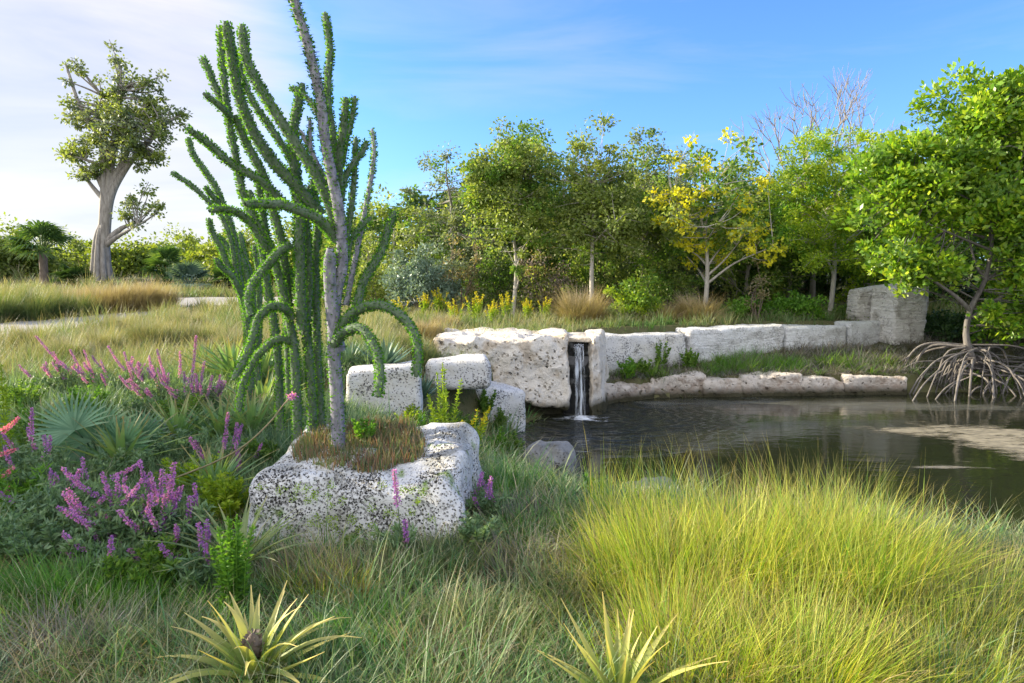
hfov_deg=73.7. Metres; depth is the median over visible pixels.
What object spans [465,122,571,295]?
tree
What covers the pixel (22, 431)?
leafy bush
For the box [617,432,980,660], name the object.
grass tussock
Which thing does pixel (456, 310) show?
leafy herb
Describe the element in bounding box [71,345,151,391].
flowering sage
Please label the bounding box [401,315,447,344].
grass tussock
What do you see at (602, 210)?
tree
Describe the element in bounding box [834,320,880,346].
wall block
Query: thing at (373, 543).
grass tussock
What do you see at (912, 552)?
grass tussock
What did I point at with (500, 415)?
leafy herb
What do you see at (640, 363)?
leafy herb
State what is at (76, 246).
shrub
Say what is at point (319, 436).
grass
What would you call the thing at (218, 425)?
aloe
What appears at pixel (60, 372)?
flowering sage
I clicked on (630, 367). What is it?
leafy herb
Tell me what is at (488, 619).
grass tussock
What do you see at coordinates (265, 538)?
pineapple plant
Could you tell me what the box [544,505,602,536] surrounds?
grass tussock
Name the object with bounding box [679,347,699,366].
leafy herb
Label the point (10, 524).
leafy bush
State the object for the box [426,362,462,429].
leafy herb
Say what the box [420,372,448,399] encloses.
agave
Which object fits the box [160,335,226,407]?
flowering sage
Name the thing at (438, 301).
leafy herb
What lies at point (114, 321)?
grass tussock
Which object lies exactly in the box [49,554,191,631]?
grass tussock
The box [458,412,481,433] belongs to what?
leafy herb
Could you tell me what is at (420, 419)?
leafy herb
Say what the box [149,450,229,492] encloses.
leafy bush
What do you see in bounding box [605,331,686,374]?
wall block
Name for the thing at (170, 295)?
grass tussock
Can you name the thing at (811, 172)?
lime tree
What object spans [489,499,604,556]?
grass tussock
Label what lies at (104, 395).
leafy bush
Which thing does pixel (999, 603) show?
grass tussock
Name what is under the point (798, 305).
shrub
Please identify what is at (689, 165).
tree
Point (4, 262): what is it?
shrub
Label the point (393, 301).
leafy herb
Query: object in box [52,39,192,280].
tree
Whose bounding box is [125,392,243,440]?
aloe
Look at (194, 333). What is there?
grass tussock
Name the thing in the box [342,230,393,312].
shrub
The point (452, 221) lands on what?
tree
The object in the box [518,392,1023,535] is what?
pond water
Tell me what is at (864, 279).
tree
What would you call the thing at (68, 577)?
grass tussock
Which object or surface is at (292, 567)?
grass tussock
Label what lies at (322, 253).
shrub
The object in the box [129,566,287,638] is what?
grass tussock
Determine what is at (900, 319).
stone pillar
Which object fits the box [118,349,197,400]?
flowering sage
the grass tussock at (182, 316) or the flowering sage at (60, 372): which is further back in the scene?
the grass tussock at (182, 316)
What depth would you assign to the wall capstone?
17.76 m
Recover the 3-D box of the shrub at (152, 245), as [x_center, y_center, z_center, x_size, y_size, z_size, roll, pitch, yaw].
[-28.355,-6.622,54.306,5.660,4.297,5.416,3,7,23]
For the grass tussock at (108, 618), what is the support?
on the ground at (470, 402)
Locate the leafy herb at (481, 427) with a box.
[460,405,490,453]
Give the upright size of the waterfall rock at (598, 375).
2.011 m
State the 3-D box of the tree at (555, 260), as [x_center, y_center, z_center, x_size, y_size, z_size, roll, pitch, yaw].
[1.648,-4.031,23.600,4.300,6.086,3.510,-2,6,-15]
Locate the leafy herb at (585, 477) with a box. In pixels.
[584,473,606,496]
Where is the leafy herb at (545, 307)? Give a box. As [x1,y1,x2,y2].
[537,296,550,316]
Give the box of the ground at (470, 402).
[0,274,1023,682]
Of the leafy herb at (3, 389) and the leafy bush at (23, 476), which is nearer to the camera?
the leafy bush at (23, 476)
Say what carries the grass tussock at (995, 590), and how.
on the ground at (470, 402)
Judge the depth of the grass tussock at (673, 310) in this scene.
17.14 m
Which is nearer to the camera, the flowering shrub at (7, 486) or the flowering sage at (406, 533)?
the flowering sage at (406, 533)
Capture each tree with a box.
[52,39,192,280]
[169,136,262,400]
[185,20,326,433]
[236,0,424,452]
[323,183,466,304]
[323,183,497,292]
[394,140,519,304]
[438,169,587,292]
[452,115,572,314]
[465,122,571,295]
[499,142,585,296]
[507,137,614,304]
[533,109,652,300]
[552,161,701,295]
[589,183,731,298]
[611,125,693,288]
[625,144,710,305]
[642,126,788,303]
[687,155,808,303]
[698,191,848,298]
[716,165,806,297]
[718,64,912,299]
[752,122,910,310]
[753,168,831,300]
[787,189,982,302]
[807,218,991,305]
[816,129,930,303]
[830,56,1023,400]
[852,110,989,307]
[914,101,1000,295]
[959,234,994,290]
[962,125,1023,393]
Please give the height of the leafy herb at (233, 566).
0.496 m
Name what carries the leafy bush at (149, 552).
on the ground at (470, 402)
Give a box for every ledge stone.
[605,381,652,403]
[649,370,705,397]
[702,378,745,396]
[738,370,801,396]
[794,374,844,395]
[844,375,905,394]
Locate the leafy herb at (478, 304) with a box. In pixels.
[465,291,484,319]
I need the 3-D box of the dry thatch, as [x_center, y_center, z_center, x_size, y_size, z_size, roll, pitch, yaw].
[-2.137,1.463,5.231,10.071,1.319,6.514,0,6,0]
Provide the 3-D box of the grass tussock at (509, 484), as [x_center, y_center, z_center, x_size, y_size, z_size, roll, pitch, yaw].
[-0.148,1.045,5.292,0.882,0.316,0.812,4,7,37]
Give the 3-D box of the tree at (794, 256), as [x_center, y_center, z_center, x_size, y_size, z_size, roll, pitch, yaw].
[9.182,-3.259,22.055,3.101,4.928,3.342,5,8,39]
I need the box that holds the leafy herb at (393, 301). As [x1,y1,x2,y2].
[391,297,409,312]
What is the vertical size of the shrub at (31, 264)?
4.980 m
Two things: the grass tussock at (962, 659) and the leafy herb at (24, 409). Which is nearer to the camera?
the grass tussock at (962, 659)
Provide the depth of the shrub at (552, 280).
20.21 m
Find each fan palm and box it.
[1,219,76,283]
[46,263,98,286]
[137,242,186,284]
[167,260,216,289]
[205,265,231,286]
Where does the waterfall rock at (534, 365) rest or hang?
on the ground at (470, 402)
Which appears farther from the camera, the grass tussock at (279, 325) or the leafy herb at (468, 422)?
the grass tussock at (279, 325)
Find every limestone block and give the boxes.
[425,355,491,391]
[477,384,525,431]
[524,400,563,414]
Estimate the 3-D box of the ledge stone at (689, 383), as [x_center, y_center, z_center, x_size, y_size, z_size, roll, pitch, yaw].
[3.504,1.179,14.859,1.271,1.041,0.793,-1,6,-5]
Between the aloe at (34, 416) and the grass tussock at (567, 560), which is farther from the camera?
the aloe at (34, 416)
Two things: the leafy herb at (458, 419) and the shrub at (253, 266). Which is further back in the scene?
the shrub at (253, 266)
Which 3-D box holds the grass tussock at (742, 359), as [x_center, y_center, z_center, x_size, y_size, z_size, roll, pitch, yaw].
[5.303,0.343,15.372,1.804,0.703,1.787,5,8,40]
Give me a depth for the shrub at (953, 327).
17.17 m
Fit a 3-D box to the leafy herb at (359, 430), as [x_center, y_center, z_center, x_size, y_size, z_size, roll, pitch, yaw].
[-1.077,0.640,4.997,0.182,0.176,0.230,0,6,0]
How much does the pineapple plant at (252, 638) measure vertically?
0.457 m
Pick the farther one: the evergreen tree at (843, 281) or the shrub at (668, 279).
the evergreen tree at (843, 281)
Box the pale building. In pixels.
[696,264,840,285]
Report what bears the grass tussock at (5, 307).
on the ground at (470, 402)
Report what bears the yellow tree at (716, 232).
on the ground at (470, 402)
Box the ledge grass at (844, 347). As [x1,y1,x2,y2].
[608,328,1023,392]
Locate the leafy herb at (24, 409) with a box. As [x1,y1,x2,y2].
[14,396,33,426]
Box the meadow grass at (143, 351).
[0,275,406,386]
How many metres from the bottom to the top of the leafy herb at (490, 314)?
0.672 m
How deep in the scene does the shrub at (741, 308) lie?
17.96 m
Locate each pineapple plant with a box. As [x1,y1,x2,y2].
[140,496,314,592]
[161,581,361,682]
[537,592,727,682]
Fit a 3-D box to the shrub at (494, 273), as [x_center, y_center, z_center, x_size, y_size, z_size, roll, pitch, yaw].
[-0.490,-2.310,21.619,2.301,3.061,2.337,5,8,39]
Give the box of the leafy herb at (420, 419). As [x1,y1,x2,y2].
[417,409,432,423]
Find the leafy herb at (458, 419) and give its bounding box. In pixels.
[435,405,466,429]
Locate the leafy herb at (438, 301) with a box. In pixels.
[431,287,448,313]
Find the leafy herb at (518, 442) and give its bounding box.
[504,431,525,454]
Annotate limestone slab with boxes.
[346,362,422,418]
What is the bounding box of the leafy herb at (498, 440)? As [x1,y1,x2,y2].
[487,426,506,456]
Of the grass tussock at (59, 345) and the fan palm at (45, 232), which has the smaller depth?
the grass tussock at (59, 345)
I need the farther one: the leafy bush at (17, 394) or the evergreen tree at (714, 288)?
the evergreen tree at (714, 288)
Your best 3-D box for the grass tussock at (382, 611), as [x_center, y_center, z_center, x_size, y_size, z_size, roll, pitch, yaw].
[-0.639,1.275,3.131,0.825,0.281,0.768,0,6,0]
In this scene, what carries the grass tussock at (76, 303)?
on the ground at (470, 402)
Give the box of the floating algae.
[876,425,1023,457]
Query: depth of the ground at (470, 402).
14.52 m
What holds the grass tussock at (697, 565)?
on the ground at (470, 402)
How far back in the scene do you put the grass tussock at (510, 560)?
3.89 m
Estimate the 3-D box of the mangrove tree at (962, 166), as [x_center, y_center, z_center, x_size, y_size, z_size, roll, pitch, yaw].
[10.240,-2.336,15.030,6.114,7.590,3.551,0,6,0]
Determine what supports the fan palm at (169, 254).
on the ground at (470, 402)
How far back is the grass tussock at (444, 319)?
14.96 m
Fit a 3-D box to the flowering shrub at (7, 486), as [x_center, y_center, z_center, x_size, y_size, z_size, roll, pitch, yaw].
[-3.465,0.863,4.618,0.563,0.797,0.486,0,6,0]
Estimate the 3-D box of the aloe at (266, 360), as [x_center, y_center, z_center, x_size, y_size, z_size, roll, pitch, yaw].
[-3.243,0.214,9.017,1.544,0.599,1.479,-3,7,-26]
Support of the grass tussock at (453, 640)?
on the ground at (470, 402)
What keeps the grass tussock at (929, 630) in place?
on the ground at (470, 402)
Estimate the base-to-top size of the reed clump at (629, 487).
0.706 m
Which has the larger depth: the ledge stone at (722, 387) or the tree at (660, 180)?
the tree at (660, 180)
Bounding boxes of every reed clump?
[573,426,645,527]
[578,438,700,531]
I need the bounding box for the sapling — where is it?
[743,255,770,318]
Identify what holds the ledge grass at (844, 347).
on the ground at (470, 402)
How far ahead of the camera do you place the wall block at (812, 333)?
16.68 m
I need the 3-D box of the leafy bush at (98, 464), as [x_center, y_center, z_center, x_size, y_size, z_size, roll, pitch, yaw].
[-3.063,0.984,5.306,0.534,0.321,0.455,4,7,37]
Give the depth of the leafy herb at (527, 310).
17.45 m
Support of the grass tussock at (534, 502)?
on the ground at (470, 402)
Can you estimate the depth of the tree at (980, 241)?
21.57 m
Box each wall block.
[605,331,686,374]
[676,323,783,362]
[781,324,846,349]
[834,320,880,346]
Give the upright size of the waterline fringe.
0.997 m
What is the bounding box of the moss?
[250,478,432,530]
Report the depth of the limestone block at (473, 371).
10.18 m
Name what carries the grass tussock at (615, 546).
on the ground at (470, 402)
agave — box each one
[321,340,368,367]
[353,337,412,363]
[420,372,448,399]
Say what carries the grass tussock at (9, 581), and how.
on the ground at (470, 402)
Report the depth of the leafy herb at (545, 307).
18.48 m
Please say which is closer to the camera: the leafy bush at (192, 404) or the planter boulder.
the planter boulder
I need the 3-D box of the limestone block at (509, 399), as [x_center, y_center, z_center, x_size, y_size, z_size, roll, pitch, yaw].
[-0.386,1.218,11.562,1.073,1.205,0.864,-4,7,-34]
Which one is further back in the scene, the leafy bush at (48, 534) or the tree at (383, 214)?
the tree at (383, 214)
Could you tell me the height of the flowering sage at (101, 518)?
0.572 m
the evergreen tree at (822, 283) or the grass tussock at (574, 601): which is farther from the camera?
the evergreen tree at (822, 283)
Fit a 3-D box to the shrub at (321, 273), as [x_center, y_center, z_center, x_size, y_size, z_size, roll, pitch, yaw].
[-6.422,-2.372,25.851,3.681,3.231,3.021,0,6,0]
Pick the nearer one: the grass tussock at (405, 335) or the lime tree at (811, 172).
the grass tussock at (405, 335)
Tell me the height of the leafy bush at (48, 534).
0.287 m
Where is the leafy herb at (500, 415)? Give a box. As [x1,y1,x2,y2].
[494,407,511,428]
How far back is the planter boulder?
4.29 m
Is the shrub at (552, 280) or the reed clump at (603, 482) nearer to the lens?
the reed clump at (603, 482)
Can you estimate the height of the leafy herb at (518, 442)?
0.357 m
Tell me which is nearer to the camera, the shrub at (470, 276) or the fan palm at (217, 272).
the shrub at (470, 276)
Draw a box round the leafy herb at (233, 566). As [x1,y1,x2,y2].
[209,514,257,605]
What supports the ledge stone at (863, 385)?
on the ground at (470, 402)
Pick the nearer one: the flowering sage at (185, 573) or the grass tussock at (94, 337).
the flowering sage at (185, 573)
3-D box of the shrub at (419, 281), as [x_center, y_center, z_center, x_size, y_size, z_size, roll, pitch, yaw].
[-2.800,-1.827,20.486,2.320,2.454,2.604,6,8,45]
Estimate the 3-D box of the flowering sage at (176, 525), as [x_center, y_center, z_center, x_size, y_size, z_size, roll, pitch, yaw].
[-2.081,1.006,4.108,0.530,0.614,0.593,0,6,0]
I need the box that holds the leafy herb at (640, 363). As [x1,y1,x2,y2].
[631,358,652,373]
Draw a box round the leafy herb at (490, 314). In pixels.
[484,300,500,324]
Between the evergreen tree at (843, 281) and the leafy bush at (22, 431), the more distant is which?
the evergreen tree at (843, 281)
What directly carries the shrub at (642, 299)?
on the ground at (470, 402)
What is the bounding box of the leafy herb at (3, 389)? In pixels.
[0,363,14,450]
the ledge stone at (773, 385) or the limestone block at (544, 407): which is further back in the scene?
the ledge stone at (773, 385)
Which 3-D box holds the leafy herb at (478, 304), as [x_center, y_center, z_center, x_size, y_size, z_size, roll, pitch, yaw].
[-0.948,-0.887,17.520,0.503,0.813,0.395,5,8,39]
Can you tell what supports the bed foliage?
on the ground at (470, 402)
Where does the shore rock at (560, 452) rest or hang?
on the ground at (470, 402)
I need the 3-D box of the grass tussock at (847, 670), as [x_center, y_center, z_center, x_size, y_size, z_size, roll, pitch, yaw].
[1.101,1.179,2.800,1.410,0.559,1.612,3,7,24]
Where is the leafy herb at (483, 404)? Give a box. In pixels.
[476,389,496,416]
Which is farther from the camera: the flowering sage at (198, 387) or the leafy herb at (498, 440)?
the leafy herb at (498, 440)
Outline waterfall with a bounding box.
[567,365,591,419]
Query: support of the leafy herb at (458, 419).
on the ground at (470, 402)
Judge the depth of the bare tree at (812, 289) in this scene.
23.20 m
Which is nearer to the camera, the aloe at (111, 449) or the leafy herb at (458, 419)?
the aloe at (111, 449)
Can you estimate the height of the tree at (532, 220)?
5.782 m
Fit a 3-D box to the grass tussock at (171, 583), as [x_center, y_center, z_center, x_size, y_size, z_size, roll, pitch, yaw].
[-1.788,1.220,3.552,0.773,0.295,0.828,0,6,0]
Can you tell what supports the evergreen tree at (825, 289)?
on the ground at (470, 402)
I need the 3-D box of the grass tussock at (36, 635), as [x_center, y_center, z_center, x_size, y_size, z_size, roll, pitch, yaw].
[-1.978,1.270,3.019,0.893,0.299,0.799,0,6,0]
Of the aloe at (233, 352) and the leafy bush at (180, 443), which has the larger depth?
the aloe at (233, 352)
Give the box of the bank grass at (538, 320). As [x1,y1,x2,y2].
[346,291,969,430]
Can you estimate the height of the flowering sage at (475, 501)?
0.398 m
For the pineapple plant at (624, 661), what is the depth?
2.66 m
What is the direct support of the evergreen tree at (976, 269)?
on the ground at (470, 402)
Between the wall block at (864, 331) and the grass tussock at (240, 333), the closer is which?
the grass tussock at (240, 333)
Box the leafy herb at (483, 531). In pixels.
[457,510,507,551]
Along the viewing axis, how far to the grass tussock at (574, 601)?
3.54 m
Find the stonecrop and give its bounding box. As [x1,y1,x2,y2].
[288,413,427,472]
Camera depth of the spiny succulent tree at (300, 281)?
4.95 m
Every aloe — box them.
[0,399,85,439]
[44,409,202,473]
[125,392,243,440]
[149,442,273,495]
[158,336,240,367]
[158,391,284,448]
[162,333,282,375]
[187,385,325,445]
[194,368,304,411]
[204,335,304,379]
[244,392,326,432]
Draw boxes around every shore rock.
[520,440,577,478]
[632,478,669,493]
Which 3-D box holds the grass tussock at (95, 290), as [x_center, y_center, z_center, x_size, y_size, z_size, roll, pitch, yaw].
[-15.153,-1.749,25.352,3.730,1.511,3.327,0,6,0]
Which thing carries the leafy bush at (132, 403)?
on the ground at (470, 402)
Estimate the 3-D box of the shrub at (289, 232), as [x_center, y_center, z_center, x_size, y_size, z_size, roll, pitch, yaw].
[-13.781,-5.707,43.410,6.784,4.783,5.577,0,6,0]
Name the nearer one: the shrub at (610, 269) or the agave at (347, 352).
the agave at (347, 352)
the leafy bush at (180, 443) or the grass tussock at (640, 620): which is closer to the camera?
the grass tussock at (640, 620)
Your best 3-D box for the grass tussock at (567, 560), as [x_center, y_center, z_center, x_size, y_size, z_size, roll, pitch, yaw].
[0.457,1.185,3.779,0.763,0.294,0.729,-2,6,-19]
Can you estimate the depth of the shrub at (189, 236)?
58.84 m
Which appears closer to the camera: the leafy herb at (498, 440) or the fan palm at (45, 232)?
the leafy herb at (498, 440)
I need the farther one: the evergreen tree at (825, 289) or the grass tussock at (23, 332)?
the evergreen tree at (825, 289)
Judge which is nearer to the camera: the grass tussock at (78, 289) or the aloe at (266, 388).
the aloe at (266, 388)
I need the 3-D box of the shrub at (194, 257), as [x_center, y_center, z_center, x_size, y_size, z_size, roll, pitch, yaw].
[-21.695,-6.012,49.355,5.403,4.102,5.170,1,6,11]
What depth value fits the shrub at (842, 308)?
18.47 m
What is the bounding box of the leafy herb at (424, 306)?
[416,291,433,315]
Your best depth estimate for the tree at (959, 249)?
20.35 m
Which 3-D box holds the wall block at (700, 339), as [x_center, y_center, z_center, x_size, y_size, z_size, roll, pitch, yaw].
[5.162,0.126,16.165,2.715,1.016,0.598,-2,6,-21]
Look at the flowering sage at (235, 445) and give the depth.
5.54 m
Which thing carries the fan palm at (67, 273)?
on the ground at (470, 402)
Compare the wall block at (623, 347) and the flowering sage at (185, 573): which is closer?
the flowering sage at (185, 573)
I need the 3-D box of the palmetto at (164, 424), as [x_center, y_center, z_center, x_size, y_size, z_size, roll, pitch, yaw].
[-3.380,0.958,6.382,0.712,0.626,0.209,0,6,0]
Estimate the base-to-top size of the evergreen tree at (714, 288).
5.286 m
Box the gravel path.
[0,297,422,337]
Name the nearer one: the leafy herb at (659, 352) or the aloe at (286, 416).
the aloe at (286, 416)
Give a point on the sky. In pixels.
(425, 74)
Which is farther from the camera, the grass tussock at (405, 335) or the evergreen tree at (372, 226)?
the evergreen tree at (372, 226)
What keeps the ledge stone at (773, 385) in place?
on the ground at (470, 402)
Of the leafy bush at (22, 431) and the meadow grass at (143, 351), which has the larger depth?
the meadow grass at (143, 351)
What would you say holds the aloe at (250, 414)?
on the ground at (470, 402)
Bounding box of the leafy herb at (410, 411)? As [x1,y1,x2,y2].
[393,403,423,423]
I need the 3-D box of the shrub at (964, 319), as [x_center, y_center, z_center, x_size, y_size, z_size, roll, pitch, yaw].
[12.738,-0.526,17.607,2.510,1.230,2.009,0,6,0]
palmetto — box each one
[24,390,170,466]
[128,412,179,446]
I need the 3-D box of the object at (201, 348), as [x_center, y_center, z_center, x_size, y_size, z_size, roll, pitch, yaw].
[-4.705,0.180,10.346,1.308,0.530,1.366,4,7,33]
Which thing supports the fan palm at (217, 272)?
on the ground at (470, 402)
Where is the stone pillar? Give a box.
[870,286,927,344]
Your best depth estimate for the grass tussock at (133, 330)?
14.25 m
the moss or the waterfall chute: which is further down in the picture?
the moss
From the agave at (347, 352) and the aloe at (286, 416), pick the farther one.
the agave at (347, 352)
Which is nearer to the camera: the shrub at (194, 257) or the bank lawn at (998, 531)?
the bank lawn at (998, 531)
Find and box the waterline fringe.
[605,361,1021,397]
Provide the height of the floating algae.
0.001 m
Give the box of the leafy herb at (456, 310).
[445,298,465,322]
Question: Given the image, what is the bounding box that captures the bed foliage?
[0,326,397,516]
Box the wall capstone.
[846,283,897,320]
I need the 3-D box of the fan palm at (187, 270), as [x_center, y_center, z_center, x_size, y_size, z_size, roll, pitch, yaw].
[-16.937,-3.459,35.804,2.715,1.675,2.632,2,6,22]
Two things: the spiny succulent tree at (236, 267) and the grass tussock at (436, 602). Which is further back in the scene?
the spiny succulent tree at (236, 267)
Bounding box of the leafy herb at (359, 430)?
[351,418,377,440]
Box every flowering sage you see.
[0,407,73,480]
[0,456,138,532]
[18,336,94,390]
[56,459,182,542]
[60,518,157,578]
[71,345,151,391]
[116,462,215,552]
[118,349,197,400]
[158,519,219,594]
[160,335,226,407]
[189,412,262,473]
[369,469,419,560]
[468,471,514,521]
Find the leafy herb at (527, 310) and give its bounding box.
[521,298,533,319]
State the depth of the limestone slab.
8.26 m
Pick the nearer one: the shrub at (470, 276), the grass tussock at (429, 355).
the grass tussock at (429, 355)
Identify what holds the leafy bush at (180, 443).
on the ground at (470, 402)
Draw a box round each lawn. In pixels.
[0,260,996,312]
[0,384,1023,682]
[724,470,1023,682]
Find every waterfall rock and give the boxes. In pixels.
[435,327,573,410]
[583,329,609,416]
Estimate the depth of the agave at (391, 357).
8.74 m
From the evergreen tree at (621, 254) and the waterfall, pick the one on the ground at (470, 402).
the evergreen tree at (621, 254)
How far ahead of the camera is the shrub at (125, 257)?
45.84 m
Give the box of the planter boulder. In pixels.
[242,419,482,548]
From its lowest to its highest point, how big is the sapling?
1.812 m
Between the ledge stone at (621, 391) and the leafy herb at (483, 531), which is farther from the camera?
the ledge stone at (621, 391)
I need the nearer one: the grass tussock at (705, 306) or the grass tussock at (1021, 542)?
the grass tussock at (1021, 542)
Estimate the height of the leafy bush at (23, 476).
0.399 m
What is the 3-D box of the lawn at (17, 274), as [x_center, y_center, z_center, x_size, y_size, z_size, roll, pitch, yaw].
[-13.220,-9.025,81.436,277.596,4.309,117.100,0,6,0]
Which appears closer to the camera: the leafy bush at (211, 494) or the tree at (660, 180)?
the leafy bush at (211, 494)
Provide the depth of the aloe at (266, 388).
7.77 m
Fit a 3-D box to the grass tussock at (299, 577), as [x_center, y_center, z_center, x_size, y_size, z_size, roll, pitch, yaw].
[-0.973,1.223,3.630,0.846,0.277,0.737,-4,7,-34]
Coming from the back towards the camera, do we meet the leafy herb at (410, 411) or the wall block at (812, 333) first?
the wall block at (812, 333)
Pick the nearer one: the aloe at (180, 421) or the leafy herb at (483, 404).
the aloe at (180, 421)
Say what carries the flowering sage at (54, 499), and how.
on the ground at (470, 402)
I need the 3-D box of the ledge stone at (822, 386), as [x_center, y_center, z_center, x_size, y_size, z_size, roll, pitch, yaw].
[6.701,1.192,15.124,1.177,0.965,0.776,-1,6,-8]
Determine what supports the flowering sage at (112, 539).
on the ground at (470, 402)
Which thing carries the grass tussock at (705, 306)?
on the ground at (470, 402)
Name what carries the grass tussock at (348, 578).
on the ground at (470, 402)
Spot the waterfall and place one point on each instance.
(581, 417)
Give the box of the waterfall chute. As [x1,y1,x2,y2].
[563,332,589,413]
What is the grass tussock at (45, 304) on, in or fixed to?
on the ground at (470, 402)
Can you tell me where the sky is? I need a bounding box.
[0,0,1023,259]
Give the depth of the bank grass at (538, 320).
16.16 m
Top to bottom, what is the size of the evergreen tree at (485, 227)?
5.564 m
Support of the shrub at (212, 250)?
on the ground at (470, 402)
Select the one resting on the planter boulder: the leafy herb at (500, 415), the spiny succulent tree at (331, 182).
the spiny succulent tree at (331, 182)
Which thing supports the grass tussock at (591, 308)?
on the ground at (470, 402)
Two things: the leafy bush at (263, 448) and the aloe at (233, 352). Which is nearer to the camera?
the leafy bush at (263, 448)
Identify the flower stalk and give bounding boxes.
[171,392,298,478]
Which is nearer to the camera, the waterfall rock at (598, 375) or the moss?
the moss
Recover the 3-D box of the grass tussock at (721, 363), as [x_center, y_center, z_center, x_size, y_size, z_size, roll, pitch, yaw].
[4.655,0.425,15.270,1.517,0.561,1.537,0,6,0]
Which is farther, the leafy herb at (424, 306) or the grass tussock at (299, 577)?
the leafy herb at (424, 306)
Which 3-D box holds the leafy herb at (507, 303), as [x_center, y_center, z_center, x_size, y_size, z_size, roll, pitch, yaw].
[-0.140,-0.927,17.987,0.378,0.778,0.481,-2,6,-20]
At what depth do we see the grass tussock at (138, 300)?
25.52 m
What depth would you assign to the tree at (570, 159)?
25.31 m
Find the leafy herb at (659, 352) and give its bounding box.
[654,340,670,366]
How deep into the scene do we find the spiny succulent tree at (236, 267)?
7.09 m
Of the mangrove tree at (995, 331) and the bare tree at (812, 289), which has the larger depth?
the bare tree at (812, 289)
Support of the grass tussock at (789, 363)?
on the ground at (470, 402)
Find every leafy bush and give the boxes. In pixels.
[0,379,48,412]
[0,502,57,566]
[0,510,111,570]
[4,450,79,502]
[10,412,56,453]
[61,383,110,411]
[77,446,153,482]
[100,532,191,589]
[112,394,159,420]
[144,426,208,463]
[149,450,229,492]
[153,393,205,421]
[195,470,243,522]
[230,437,277,465]
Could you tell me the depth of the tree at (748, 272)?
21.03 m
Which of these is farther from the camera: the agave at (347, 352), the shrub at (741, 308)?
the shrub at (741, 308)
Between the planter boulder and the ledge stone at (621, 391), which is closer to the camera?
the planter boulder
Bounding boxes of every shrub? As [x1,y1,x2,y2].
[0,212,74,276]
[0,241,23,272]
[0,416,51,515]
[48,225,92,270]
[74,230,155,276]
[134,231,189,274]
[156,223,211,259]
[170,231,224,271]
[196,224,255,276]
[243,243,293,284]
[247,213,328,267]
[319,228,385,284]
[319,239,385,310]
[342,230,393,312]
[377,240,465,311]
[422,234,490,310]
[458,220,534,308]
[503,246,580,312]
[551,241,642,306]
[603,273,665,318]
[625,237,704,309]
[718,294,764,319]
[756,289,829,319]
[815,303,868,319]
[924,306,980,342]
[950,302,1022,338]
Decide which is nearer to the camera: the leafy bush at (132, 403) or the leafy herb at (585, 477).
the leafy herb at (585, 477)
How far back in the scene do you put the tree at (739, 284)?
23.70 m
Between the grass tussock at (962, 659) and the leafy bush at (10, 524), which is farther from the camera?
the leafy bush at (10, 524)
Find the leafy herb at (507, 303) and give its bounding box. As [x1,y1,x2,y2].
[499,292,514,315]
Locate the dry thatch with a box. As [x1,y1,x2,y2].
[0,397,892,682]
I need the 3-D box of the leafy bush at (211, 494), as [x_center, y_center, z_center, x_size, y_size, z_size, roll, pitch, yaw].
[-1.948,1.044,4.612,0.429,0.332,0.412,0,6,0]
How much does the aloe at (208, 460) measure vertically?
0.368 m
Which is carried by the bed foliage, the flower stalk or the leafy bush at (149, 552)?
the flower stalk
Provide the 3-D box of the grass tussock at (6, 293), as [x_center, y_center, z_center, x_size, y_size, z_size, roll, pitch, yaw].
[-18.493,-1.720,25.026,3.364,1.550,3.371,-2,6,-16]
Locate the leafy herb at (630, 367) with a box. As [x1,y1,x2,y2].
[616,356,636,378]
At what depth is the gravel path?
23.46 m
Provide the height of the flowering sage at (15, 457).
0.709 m
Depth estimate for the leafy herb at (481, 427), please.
6.58 m
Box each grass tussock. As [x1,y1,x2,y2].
[0,276,48,300]
[0,277,72,320]
[0,281,40,322]
[0,520,154,629]
[0,534,99,613]
[0,579,168,682]
[1,319,69,353]
[24,283,107,317]
[26,330,98,366]
[30,574,222,680]
[49,280,105,297]
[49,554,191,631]
[61,320,140,356]
[67,275,144,313]
[96,276,179,312]
[96,312,148,332]
[97,543,223,614]
[106,312,184,350]
[118,276,191,308]
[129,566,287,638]
[166,308,211,327]
[172,317,233,344]
[204,321,269,348]
[246,524,365,589]
[253,543,396,614]
[264,317,311,336]
[277,525,424,609]
[290,576,452,669]
[330,518,458,587]
[333,568,512,679]
[345,595,538,682]
[377,331,422,347]
[387,512,506,589]
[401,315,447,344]
[404,339,452,367]
[414,563,577,657]
[428,311,464,328]
[449,516,588,588]
[476,458,542,497]
[485,535,625,623]
[488,480,579,531]
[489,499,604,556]
[526,470,779,631]
[527,550,844,682]
[528,444,892,665]
[532,519,654,591]
[541,281,624,323]
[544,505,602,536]
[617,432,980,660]
[617,527,970,682]
[647,300,681,321]
[667,286,752,321]
[669,432,1023,645]
[694,348,750,374]
[712,345,792,372]
[744,343,810,372]
[757,566,1023,682]
[791,512,1023,675]
[818,582,1023,682]
[844,529,1023,676]
[935,503,1023,602]
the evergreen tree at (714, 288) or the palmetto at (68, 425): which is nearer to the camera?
the palmetto at (68, 425)

